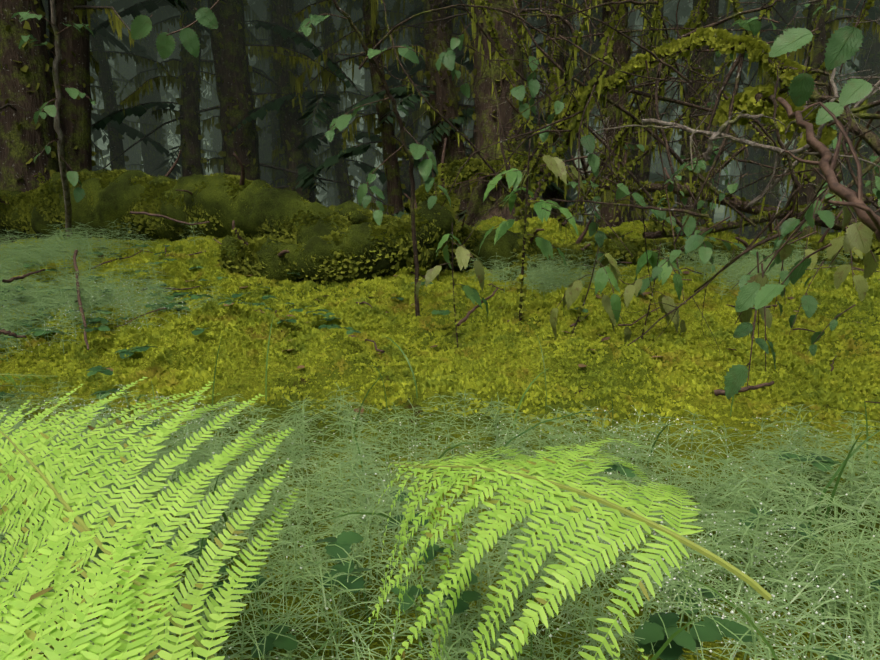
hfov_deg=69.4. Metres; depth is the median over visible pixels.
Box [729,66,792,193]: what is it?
tree
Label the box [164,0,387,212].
tree
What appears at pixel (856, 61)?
tree
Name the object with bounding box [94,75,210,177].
tree
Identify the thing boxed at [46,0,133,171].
tree
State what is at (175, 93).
tree
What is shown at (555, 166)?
tall sapling
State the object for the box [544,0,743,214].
tree
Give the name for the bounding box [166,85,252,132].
tree
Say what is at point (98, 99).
tree
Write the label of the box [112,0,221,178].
tree
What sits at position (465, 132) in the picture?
tree
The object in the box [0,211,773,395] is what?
dead sticks
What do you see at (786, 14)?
tree
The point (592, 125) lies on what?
tree
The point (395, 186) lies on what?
tree
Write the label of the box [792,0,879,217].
tree
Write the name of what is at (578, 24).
tree
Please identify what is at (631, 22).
tree
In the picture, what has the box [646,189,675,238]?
stump
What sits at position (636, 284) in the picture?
drooping sapling
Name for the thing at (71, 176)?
alder
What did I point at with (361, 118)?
tree
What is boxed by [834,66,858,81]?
tree
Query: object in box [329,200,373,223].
mossy rock
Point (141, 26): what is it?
alder twig
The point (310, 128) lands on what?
tree
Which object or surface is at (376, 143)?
tree
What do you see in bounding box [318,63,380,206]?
tree
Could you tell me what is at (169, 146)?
tree
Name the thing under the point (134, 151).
tree
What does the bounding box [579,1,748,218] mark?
tree
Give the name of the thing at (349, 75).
tree
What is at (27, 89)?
tree
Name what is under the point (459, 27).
tree
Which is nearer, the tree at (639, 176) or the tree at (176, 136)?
the tree at (639, 176)
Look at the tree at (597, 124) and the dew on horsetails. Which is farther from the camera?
the tree at (597, 124)
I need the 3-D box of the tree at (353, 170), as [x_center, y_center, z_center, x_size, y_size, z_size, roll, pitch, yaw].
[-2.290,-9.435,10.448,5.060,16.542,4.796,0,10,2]
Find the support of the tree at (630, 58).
on the ground at (12, 365)
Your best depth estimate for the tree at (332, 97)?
8.13 m
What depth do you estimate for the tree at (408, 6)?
8.62 m
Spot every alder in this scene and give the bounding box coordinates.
[11,0,95,239]
[297,0,612,316]
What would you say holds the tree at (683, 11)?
on the ground at (12, 365)
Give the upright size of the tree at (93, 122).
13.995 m
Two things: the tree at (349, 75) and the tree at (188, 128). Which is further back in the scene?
the tree at (349, 75)
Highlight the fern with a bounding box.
[0,350,57,385]
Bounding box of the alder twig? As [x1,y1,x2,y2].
[130,0,219,58]
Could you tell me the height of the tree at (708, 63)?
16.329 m
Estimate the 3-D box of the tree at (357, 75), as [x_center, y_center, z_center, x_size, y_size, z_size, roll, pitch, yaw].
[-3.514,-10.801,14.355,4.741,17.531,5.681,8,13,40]
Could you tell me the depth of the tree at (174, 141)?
21.85 m
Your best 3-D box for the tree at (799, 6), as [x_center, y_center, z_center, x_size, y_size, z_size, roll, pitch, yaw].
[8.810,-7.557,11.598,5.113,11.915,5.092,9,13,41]
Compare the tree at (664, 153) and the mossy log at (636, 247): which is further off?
the tree at (664, 153)
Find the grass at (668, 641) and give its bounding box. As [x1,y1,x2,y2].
[24,315,879,659]
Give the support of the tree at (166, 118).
on the ground at (12, 365)
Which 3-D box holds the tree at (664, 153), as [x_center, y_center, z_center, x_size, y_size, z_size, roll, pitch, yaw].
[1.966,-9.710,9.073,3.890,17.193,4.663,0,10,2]
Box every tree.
[0,0,57,244]
[42,0,175,169]
[44,0,253,170]
[45,0,132,98]
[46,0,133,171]
[89,0,361,172]
[90,0,142,170]
[90,2,131,169]
[90,15,156,139]
[90,41,209,111]
[90,67,100,93]
[91,0,325,178]
[91,2,103,159]
[91,15,115,144]
[92,0,265,177]
[92,63,171,166]
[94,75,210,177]
[97,138,108,146]
[99,16,215,178]
[102,0,384,203]
[109,64,127,84]
[110,13,256,171]
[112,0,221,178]
[112,50,212,165]
[116,76,176,156]
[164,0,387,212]
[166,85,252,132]
[167,78,212,175]
[167,92,210,145]
[168,39,255,173]
[174,22,349,100]
[200,0,408,210]
[208,0,404,206]
[226,0,436,203]
[244,0,328,203]
[251,1,354,196]
[251,24,382,186]
[254,0,402,209]
[255,46,364,181]
[256,0,424,205]
[292,0,473,214]
[296,0,593,221]
[305,0,436,214]
[307,0,602,221]
[312,2,539,209]
[314,6,583,189]
[315,107,376,198]
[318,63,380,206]
[330,0,471,210]
[340,45,364,125]
[348,72,363,202]
[351,79,404,159]
[353,107,399,195]
[377,0,582,151]
[379,0,570,146]
[379,0,651,226]
[380,36,473,147]
[389,0,581,219]
[422,16,639,220]
[423,0,639,218]
[462,98,468,143]
[464,0,582,145]
[522,2,631,205]
[523,0,729,226]
[525,9,639,220]
[528,0,785,227]
[530,5,689,191]
[538,68,667,194]
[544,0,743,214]
[577,0,676,200]
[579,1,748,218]
[581,0,785,225]
[589,23,683,124]
[589,76,676,133]
[624,0,672,221]
[630,0,756,196]
[632,19,680,150]
[634,0,863,213]
[655,0,784,223]
[669,0,879,238]
[674,54,849,221]
[675,106,681,169]
[676,112,730,217]
[680,56,858,206]
[711,0,805,238]
[719,0,879,232]
[728,0,846,207]
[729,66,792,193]
[747,0,874,234]
[763,0,879,237]
[788,62,856,148]
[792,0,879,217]
[796,1,853,89]
[802,9,850,212]
[829,52,857,147]
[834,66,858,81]
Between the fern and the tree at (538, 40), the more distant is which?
the tree at (538, 40)
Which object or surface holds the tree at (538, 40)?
on the ground at (12, 365)
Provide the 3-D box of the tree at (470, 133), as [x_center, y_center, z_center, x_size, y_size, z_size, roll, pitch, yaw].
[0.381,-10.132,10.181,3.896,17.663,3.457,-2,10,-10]
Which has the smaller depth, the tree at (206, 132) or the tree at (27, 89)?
the tree at (27, 89)
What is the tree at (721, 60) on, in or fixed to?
on the ground at (12, 365)
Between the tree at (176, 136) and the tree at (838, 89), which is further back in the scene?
the tree at (176, 136)
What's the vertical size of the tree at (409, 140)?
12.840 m
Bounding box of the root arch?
[403,150,569,213]
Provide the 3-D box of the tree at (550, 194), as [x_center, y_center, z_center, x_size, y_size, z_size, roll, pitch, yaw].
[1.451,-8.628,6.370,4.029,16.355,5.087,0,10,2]
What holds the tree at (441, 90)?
on the ground at (12, 365)
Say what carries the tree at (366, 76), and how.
on the ground at (12, 365)
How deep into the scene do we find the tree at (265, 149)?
9.45 m
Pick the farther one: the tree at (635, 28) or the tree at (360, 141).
the tree at (360, 141)
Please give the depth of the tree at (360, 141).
35.72 m
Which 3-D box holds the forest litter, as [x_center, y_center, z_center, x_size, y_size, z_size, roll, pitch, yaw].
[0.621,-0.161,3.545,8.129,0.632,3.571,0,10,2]
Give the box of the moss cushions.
[0,216,879,448]
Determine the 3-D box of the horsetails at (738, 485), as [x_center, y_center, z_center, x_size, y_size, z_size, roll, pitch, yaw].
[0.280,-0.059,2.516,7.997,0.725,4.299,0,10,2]
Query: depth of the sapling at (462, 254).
2.82 m
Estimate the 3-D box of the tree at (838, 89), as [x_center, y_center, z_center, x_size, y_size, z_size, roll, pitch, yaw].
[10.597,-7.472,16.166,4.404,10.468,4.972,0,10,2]
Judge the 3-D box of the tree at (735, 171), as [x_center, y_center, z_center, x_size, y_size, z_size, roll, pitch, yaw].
[6.945,-7.516,14.340,4.556,11.280,5.466,7,12,33]
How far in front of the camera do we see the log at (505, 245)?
4.92 m
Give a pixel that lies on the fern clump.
(109, 632)
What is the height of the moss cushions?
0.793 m
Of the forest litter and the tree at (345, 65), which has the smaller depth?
the forest litter
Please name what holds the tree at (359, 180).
on the ground at (12, 365)
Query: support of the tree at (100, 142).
on the ground at (12, 365)
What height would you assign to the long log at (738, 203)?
1.083 m
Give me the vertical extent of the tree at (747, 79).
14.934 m
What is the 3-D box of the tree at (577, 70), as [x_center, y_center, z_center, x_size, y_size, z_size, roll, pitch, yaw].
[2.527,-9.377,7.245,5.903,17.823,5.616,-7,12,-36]
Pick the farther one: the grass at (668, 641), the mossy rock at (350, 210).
the mossy rock at (350, 210)
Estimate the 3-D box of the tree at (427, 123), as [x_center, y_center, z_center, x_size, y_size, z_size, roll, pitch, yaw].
[-0.006,-8.295,10.052,4.639,14.327,4.531,-6,12,-30]
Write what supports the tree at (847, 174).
on the ground at (12, 365)
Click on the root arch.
(467, 171)
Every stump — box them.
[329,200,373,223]
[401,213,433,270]
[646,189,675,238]
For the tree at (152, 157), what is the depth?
8.67 m
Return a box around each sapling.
[415,223,488,348]
[478,139,584,320]
[549,247,631,342]
[609,242,685,339]
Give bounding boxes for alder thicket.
[374,0,879,398]
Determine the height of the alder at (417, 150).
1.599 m
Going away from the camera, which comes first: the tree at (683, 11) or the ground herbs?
the ground herbs
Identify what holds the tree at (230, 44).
on the ground at (12, 365)
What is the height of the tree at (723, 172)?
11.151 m
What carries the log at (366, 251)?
on the ground at (12, 365)
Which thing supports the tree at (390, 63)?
on the ground at (12, 365)
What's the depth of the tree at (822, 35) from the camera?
6.80 m
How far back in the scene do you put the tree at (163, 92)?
10.27 m
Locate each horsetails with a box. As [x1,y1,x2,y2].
[0,219,879,659]
[0,280,877,659]
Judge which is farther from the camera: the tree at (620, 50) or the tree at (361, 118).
the tree at (361, 118)
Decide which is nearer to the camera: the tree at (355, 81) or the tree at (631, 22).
the tree at (631, 22)
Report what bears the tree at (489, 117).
on the ground at (12, 365)
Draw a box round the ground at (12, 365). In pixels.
[0,77,879,659]
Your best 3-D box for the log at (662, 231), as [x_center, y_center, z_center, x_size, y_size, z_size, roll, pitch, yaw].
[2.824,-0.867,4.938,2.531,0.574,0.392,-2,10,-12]
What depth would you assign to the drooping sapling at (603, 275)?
2.67 m
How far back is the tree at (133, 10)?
7.45 m
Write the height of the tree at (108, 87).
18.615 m
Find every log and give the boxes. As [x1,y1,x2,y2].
[0,150,352,243]
[217,138,459,283]
[358,193,624,271]
[498,210,879,281]
[540,144,874,237]
[642,184,878,240]
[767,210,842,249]
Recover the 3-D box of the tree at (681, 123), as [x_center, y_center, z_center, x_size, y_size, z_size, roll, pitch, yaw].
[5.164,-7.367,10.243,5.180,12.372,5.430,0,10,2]
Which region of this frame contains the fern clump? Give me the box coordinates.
[0,377,771,659]
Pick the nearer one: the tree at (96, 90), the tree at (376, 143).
the tree at (96, 90)
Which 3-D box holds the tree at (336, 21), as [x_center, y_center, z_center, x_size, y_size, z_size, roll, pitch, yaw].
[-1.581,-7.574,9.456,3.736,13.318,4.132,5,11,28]
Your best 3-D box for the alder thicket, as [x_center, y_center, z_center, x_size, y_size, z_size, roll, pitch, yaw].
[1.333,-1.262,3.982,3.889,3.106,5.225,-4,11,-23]
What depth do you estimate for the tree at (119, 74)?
8.29 m
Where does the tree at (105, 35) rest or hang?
on the ground at (12, 365)
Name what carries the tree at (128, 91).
on the ground at (12, 365)
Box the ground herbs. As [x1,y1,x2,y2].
[0,244,879,659]
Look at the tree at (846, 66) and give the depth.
16.35 m
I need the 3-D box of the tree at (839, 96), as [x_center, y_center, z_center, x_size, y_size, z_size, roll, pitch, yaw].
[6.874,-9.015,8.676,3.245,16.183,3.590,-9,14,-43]
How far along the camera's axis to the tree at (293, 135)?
7.89 m
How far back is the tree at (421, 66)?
7.64 m
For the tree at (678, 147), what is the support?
on the ground at (12, 365)
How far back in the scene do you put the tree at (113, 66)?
11.69 m
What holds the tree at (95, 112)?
on the ground at (12, 365)
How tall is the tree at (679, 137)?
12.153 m
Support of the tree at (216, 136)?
on the ground at (12, 365)
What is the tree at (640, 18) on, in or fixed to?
on the ground at (12, 365)
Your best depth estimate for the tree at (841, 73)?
9.58 m
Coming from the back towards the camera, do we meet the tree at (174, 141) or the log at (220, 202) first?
the tree at (174, 141)
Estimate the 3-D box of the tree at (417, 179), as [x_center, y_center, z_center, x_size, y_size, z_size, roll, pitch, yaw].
[-0.823,-10.511,8.841,4.140,19.233,4.804,-8,13,-40]
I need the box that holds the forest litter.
[0,238,879,415]
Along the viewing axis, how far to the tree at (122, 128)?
7.68 m
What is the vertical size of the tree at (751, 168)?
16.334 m

